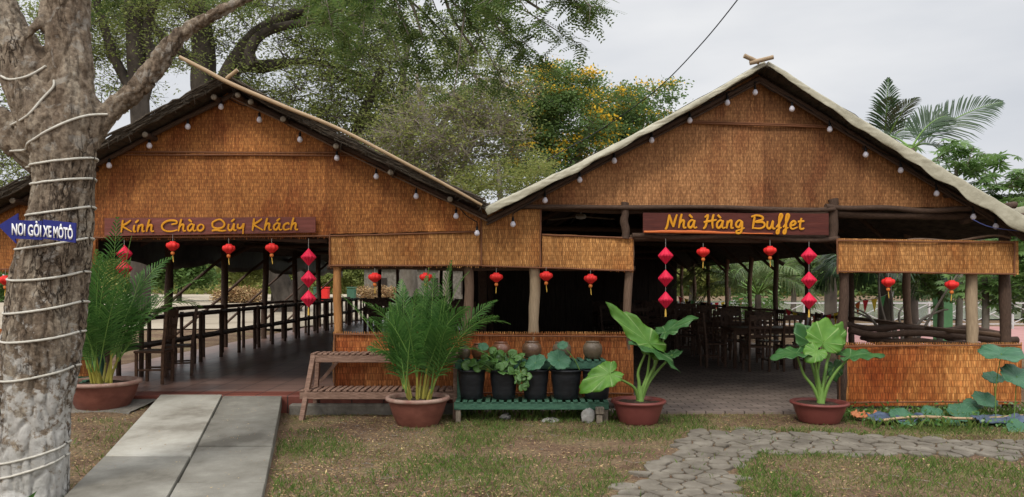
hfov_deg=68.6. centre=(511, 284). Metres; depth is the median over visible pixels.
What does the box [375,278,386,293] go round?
window
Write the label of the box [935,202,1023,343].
broadleaf tree
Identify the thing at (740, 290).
coconut palm
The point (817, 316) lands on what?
wooden chair
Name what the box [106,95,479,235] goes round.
string light
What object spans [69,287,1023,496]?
ground
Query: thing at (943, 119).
coconut palm
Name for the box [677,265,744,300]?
garden tree
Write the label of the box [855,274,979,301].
garden tree
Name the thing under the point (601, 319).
wooden chair
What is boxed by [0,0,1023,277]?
sky
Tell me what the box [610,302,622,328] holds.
wooden chair
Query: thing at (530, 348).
clay jar
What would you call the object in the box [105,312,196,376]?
slat counter
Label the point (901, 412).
lotus plant
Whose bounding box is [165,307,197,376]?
wooden chair
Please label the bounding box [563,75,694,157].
flowering tree
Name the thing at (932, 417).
bamboo pole
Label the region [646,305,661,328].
wooden chair
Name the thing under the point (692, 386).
floor pavers
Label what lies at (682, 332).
wooden table
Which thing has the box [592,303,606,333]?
wooden chair
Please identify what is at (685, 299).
bunting
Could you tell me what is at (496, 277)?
round lantern
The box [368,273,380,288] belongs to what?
round lantern
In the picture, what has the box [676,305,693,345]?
wooden chair
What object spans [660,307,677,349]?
wooden chair
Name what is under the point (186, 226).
sign board
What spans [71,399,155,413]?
path apron
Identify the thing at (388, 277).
shop building
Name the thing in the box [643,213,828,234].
sign board
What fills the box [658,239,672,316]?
diamond lantern string
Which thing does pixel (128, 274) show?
yard tree
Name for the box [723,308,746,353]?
wooden chair
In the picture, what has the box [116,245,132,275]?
diamond lantern string
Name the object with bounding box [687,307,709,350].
wooden chair
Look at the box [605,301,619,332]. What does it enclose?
wooden chair
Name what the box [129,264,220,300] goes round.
yard tree
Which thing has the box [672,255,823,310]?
coconut palm
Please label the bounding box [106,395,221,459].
ramp slab
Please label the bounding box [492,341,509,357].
clay jar
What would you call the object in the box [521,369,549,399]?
plant tub
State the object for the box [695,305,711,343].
wooden chair
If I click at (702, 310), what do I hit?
wooden chair
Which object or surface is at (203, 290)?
woods
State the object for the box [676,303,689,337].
wooden chair
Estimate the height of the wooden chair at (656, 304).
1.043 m
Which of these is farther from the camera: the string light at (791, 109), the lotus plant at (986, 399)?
the string light at (791, 109)
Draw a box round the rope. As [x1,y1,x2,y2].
[0,65,117,479]
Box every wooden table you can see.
[362,307,384,333]
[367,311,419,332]
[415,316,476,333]
[593,313,642,332]
[621,317,671,348]
[659,313,695,341]
[678,317,729,348]
[694,321,758,357]
[720,326,795,368]
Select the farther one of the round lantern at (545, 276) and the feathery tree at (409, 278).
the feathery tree at (409, 278)
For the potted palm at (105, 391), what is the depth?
8.79 m
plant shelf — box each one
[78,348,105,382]
[454,357,608,422]
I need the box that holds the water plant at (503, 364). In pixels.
[460,347,531,391]
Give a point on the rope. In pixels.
(45, 245)
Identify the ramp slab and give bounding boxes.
[64,456,189,496]
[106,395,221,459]
[170,483,264,496]
[179,447,271,489]
[198,418,277,456]
[213,396,281,425]
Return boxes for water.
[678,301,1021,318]
[890,414,1023,425]
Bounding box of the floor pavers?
[484,327,1020,414]
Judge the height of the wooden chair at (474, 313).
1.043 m
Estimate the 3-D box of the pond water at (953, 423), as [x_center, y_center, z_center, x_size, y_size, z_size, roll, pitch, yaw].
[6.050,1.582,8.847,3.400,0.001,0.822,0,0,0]
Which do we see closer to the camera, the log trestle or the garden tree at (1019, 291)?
the log trestle
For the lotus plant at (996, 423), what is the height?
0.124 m
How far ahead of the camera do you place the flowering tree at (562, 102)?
43.66 m
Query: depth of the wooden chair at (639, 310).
17.79 m
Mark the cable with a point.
(994, 227)
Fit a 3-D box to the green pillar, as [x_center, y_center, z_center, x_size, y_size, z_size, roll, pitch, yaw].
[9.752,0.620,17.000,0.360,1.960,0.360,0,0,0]
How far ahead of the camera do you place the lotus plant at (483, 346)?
8.78 m
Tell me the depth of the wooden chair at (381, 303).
16.37 m
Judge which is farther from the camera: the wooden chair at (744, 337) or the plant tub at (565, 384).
the wooden chair at (744, 337)
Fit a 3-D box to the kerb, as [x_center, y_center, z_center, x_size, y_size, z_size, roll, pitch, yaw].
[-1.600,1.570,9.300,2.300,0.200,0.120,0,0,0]
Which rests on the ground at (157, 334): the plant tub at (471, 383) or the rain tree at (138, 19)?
the rain tree at (138, 19)
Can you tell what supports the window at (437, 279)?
in the shop building
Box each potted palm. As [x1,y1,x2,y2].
[73,217,204,410]
[339,260,509,427]
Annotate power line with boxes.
[546,0,737,159]
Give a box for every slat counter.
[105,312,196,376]
[341,298,366,324]
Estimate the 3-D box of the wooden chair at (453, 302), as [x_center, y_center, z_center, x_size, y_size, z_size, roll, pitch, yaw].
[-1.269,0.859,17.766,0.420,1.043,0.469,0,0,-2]
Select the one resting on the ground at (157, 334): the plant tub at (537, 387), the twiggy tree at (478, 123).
the twiggy tree at (478, 123)
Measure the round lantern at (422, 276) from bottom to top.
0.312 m
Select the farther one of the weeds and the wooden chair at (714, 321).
the wooden chair at (714, 321)
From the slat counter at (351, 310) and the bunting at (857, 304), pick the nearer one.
the bunting at (857, 304)
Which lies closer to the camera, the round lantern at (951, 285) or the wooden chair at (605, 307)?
the round lantern at (951, 285)
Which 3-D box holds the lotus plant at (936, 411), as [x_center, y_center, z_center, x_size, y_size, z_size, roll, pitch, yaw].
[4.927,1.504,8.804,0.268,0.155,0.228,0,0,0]
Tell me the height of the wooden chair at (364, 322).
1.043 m
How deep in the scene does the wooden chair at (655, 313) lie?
18.47 m
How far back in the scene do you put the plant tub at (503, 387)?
8.75 m
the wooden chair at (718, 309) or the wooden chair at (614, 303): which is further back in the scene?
the wooden chair at (614, 303)
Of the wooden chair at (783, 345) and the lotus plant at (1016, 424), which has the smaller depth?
the lotus plant at (1016, 424)
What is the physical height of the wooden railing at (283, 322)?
0.902 m
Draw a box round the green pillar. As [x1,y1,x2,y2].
[933,281,952,340]
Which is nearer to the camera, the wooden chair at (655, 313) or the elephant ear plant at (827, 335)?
the elephant ear plant at (827, 335)
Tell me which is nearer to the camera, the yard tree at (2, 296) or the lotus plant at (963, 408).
the lotus plant at (963, 408)
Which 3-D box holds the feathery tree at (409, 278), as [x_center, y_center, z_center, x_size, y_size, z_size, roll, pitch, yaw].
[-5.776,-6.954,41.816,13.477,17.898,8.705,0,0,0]
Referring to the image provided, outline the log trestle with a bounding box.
[860,336,882,344]
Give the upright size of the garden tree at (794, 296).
5.557 m
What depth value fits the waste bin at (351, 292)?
57.70 m
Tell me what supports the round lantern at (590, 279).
hanging from the restaurant hall at (763, 150)
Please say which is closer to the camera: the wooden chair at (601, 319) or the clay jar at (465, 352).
the clay jar at (465, 352)
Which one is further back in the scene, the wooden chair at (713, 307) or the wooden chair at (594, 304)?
the wooden chair at (594, 304)
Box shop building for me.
[364,269,462,298]
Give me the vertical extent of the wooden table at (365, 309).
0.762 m
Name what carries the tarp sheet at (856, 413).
on the ground at (157, 334)
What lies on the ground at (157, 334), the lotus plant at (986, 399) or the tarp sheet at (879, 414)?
the tarp sheet at (879, 414)
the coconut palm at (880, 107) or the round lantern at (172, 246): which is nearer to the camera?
the round lantern at (172, 246)
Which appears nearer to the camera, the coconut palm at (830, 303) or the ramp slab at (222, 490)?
the ramp slab at (222, 490)
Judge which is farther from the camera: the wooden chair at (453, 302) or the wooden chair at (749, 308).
the wooden chair at (749, 308)
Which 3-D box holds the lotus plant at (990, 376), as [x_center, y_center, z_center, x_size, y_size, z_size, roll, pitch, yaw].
[5.704,1.304,8.903,0.236,0.553,0.211,0,0,0]
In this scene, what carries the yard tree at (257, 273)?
on the ground at (157, 334)
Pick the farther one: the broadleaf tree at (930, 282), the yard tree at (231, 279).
the yard tree at (231, 279)
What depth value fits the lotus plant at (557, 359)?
8.77 m
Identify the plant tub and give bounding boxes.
[457,369,485,399]
[490,369,517,399]
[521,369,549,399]
[550,369,581,399]
[582,369,608,399]
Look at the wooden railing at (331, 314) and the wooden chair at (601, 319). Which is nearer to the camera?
the wooden chair at (601, 319)
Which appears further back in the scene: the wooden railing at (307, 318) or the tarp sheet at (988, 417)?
the wooden railing at (307, 318)
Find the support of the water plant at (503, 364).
in the plant tub at (503, 387)
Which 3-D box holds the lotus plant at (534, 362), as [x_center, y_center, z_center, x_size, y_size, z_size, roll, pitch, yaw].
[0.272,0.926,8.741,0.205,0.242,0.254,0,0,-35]
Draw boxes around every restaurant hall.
[0,56,493,381]
[327,54,1023,408]
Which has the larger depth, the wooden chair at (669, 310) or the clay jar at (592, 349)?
the wooden chair at (669, 310)
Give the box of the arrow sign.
[0,213,76,242]
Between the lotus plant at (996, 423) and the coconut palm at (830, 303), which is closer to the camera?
the lotus plant at (996, 423)
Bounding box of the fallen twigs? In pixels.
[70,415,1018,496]
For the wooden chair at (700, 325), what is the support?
on the floor pavers
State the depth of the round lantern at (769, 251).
9.37 m
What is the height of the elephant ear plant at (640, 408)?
1.407 m
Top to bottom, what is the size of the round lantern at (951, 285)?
0.309 m
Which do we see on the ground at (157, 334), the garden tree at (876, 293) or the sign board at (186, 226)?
the garden tree at (876, 293)
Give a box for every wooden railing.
[180,307,256,361]
[242,304,297,347]
[284,301,326,337]
[315,299,348,330]
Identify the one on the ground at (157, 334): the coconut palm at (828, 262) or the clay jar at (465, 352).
the coconut palm at (828, 262)
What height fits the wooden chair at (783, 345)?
1.043 m
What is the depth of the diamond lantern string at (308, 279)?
9.38 m
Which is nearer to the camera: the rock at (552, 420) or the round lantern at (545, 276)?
the rock at (552, 420)
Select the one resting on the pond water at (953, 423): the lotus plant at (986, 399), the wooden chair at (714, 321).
the lotus plant at (986, 399)
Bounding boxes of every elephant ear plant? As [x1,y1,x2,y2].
[579,302,697,425]
[770,317,884,424]
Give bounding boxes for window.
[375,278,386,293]
[432,278,438,293]
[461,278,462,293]
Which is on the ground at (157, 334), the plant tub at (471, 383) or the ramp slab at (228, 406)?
the ramp slab at (228, 406)
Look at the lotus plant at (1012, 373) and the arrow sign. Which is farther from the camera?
the lotus plant at (1012, 373)
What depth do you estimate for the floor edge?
9.38 m
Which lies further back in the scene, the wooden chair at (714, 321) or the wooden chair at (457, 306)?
the wooden chair at (714, 321)
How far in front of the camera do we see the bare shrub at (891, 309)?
12.75 m
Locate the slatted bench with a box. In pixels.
[298,351,458,420]
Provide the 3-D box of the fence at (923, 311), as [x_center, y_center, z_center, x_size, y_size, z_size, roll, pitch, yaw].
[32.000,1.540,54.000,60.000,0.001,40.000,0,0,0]
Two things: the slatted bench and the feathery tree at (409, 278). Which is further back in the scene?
the feathery tree at (409, 278)
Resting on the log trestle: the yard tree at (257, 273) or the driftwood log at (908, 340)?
the driftwood log at (908, 340)
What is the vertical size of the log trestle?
0.898 m
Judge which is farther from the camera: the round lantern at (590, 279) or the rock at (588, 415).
the round lantern at (590, 279)
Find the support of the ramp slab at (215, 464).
on the ground at (157, 334)
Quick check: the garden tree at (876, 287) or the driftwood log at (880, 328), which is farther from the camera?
the garden tree at (876, 287)
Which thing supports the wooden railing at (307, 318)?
on the floor
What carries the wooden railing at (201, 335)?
on the floor
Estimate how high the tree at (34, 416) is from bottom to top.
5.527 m
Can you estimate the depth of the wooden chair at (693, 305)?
21.75 m
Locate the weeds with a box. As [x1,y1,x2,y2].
[461,402,1023,429]
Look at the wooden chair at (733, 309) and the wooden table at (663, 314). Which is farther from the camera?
the wooden table at (663, 314)
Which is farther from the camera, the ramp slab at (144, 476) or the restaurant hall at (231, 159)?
the restaurant hall at (231, 159)
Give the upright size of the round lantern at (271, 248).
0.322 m
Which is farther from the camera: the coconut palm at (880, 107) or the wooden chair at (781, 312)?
the coconut palm at (880, 107)
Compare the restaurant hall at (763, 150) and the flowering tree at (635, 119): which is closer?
the restaurant hall at (763, 150)
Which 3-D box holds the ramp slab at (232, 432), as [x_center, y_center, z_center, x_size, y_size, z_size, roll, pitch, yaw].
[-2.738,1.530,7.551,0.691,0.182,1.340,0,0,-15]
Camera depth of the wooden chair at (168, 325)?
10.54 m
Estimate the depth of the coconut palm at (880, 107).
21.62 m
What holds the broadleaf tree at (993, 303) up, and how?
on the ground at (157, 334)
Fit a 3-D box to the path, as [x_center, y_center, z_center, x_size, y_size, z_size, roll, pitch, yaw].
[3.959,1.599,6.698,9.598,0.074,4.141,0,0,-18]
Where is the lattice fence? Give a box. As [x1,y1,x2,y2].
[678,302,1023,328]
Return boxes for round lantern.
[0,270,7,295]
[166,241,179,261]
[222,238,234,260]
[265,243,277,263]
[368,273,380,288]
[419,273,432,285]
[490,273,502,289]
[539,271,552,290]
[584,270,596,294]
[696,247,709,266]
[763,246,776,266]
[881,277,894,297]
[944,276,958,299]
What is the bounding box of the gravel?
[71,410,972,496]
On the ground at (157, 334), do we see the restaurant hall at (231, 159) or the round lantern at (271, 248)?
the restaurant hall at (231, 159)
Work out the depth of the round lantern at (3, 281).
9.36 m
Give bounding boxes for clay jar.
[458,346,470,358]
[471,343,487,358]
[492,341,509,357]
[522,341,541,358]
[552,341,570,355]
[583,341,601,358]
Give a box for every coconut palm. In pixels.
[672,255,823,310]
[677,260,784,305]
[804,240,978,324]
[824,254,836,324]
[834,272,963,337]
[865,77,921,318]
[879,95,1004,338]
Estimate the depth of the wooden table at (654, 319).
18.38 m
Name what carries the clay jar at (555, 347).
on the plant shelf at (517, 402)
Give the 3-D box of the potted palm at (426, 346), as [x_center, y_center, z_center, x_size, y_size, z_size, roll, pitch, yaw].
[-1.005,0.664,8.565,1.991,1.893,1.150,0,0,0]
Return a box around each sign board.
[104,217,315,235]
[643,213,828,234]
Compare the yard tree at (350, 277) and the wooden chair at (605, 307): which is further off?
the yard tree at (350, 277)
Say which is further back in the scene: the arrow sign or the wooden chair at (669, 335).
the wooden chair at (669, 335)
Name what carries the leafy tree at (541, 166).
on the ground at (157, 334)
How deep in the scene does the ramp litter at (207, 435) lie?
7.33 m
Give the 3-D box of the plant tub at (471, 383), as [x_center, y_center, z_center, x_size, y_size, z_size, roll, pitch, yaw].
[-0.476,1.166,8.880,0.346,0.345,0.346,0,0,0]
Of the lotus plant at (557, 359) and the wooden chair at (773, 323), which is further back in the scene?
the wooden chair at (773, 323)
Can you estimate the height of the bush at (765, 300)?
1.536 m
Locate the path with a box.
[608,427,1023,496]
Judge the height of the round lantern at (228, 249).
0.335 m
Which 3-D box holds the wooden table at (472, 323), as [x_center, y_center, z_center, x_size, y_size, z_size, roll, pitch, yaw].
[-1.300,0.999,14.600,1.300,0.762,0.800,0,0,0]
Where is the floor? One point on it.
(279, 364)
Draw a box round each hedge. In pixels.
[208,285,261,302]
[351,284,399,300]
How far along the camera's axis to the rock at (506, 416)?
8.92 m
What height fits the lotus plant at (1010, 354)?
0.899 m
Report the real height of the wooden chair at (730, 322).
1.043 m
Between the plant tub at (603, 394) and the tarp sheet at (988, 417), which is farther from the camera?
the plant tub at (603, 394)
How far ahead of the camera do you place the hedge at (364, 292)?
61.61 m
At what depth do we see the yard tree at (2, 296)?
57.97 m
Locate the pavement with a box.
[846,326,1023,353]
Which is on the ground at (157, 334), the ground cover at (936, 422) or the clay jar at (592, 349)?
the ground cover at (936, 422)
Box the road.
[0,294,383,328]
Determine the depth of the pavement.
23.36 m
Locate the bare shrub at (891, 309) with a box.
[852,273,958,344]
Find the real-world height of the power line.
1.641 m
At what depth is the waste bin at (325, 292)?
57.70 m
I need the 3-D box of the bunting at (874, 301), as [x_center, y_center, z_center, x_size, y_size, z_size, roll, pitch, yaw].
[6.883,0.312,14.101,0.582,0.456,0.050,0,0,24]
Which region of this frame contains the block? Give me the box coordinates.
[595,406,603,423]
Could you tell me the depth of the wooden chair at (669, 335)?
19.95 m
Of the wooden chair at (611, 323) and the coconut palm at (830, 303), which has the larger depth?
the wooden chair at (611, 323)
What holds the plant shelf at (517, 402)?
on the ground at (157, 334)
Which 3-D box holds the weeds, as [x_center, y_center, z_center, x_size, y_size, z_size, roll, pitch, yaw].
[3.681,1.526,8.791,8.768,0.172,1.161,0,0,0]
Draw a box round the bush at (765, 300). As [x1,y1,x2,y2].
[729,290,791,325]
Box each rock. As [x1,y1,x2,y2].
[499,413,510,419]
[542,417,558,422]
[581,408,595,422]
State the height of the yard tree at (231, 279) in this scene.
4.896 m
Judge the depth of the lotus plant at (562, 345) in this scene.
8.79 m
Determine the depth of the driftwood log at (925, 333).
10.77 m
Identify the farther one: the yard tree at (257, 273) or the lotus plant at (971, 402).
the yard tree at (257, 273)
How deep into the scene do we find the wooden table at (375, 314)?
16.88 m
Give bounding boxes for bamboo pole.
[882,414,1023,420]
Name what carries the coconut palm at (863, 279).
on the ground at (157, 334)
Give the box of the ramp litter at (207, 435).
[90,395,272,491]
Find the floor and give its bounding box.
[112,320,461,390]
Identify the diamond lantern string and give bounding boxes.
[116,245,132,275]
[301,239,315,314]
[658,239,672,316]
[801,247,816,316]
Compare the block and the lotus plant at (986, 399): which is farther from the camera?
the lotus plant at (986, 399)
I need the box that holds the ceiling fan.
[548,213,613,219]
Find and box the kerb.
[289,403,475,414]
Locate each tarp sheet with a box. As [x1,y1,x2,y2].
[851,409,876,417]
[865,411,925,421]
[970,413,1023,423]
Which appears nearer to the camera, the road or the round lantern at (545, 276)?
the round lantern at (545, 276)
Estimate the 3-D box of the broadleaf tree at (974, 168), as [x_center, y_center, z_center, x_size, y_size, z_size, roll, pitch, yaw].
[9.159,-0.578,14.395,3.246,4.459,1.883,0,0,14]
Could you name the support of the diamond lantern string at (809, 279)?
hanging from the restaurant hall at (763, 150)
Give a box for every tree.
[0,0,260,315]
[0,0,623,496]
[0,270,7,302]
[91,0,446,311]
[99,259,163,289]
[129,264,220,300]
[206,264,331,300]
[212,266,262,288]
[297,0,528,306]
[309,270,363,290]
[352,47,558,309]
[436,143,565,203]
[484,49,628,189]
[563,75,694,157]
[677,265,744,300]
[683,277,798,311]
[710,255,874,320]
[783,261,902,315]
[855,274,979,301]
[874,274,981,340]
[907,138,1023,325]
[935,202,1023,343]
[975,238,1023,316]
[977,237,1023,323]
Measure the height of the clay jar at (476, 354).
0.181 m
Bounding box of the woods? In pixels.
[0,263,1022,296]
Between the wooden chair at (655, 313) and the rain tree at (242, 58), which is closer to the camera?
the wooden chair at (655, 313)
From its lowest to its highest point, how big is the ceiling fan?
0.550 m
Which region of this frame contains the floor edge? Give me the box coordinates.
[133,391,482,413]
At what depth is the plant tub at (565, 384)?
8.74 m
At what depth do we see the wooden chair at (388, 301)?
18.03 m
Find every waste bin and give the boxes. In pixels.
[321,287,329,298]
[346,287,356,300]
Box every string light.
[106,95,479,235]
[510,81,998,228]
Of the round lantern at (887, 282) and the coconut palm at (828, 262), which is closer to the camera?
the round lantern at (887, 282)
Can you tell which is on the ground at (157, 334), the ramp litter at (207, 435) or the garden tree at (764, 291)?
the garden tree at (764, 291)
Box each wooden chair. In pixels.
[133,308,178,384]
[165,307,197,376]
[363,298,379,333]
[368,301,386,333]
[372,297,388,331]
[379,299,397,331]
[448,304,463,326]
[449,300,463,323]
[456,301,475,331]
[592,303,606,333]
[598,303,612,332]
[599,306,618,332]
[600,305,616,332]
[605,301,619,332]
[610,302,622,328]
[620,305,635,332]
[631,307,648,325]
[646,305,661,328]
[651,303,666,329]
[654,306,670,340]
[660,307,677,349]
[668,305,686,343]
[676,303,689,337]
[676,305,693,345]
[681,303,695,329]
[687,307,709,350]
[693,308,715,353]
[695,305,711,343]
[696,312,726,367]
[700,305,719,345]
[707,310,732,359]
[711,307,733,350]
[720,311,745,363]
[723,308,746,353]
[741,314,772,371]
[742,310,764,358]
[743,306,751,339]
[754,311,780,364]
[761,309,785,356]
[776,314,806,371]
[792,312,822,367]
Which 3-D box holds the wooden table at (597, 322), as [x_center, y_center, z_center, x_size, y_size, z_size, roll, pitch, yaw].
[2.950,1.184,20.850,1.300,0.762,0.800,0,0,0]
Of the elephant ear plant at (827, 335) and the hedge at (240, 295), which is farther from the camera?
the hedge at (240, 295)
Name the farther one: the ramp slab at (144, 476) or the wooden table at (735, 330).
the wooden table at (735, 330)
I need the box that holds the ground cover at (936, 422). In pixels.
[843,399,1023,430]
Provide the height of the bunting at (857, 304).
0.587 m
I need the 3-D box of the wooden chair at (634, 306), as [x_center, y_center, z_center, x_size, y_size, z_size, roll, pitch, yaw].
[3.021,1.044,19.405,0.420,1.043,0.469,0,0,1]
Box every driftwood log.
[847,322,999,332]
[848,327,1019,343]
[866,337,979,343]
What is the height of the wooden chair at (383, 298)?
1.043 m
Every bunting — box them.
[678,296,743,309]
[785,300,860,324]
[863,290,894,311]
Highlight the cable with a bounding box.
[973,219,1017,230]
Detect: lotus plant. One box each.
[478,342,488,368]
[525,354,545,370]
[547,349,571,369]
[557,341,579,369]
[888,407,916,424]
[920,405,944,420]
[946,402,979,421]
[963,398,982,409]
[971,391,997,409]
[977,344,1023,417]
[982,371,1004,412]
[984,423,1005,426]
[1000,364,1023,417]
[1006,418,1023,431]

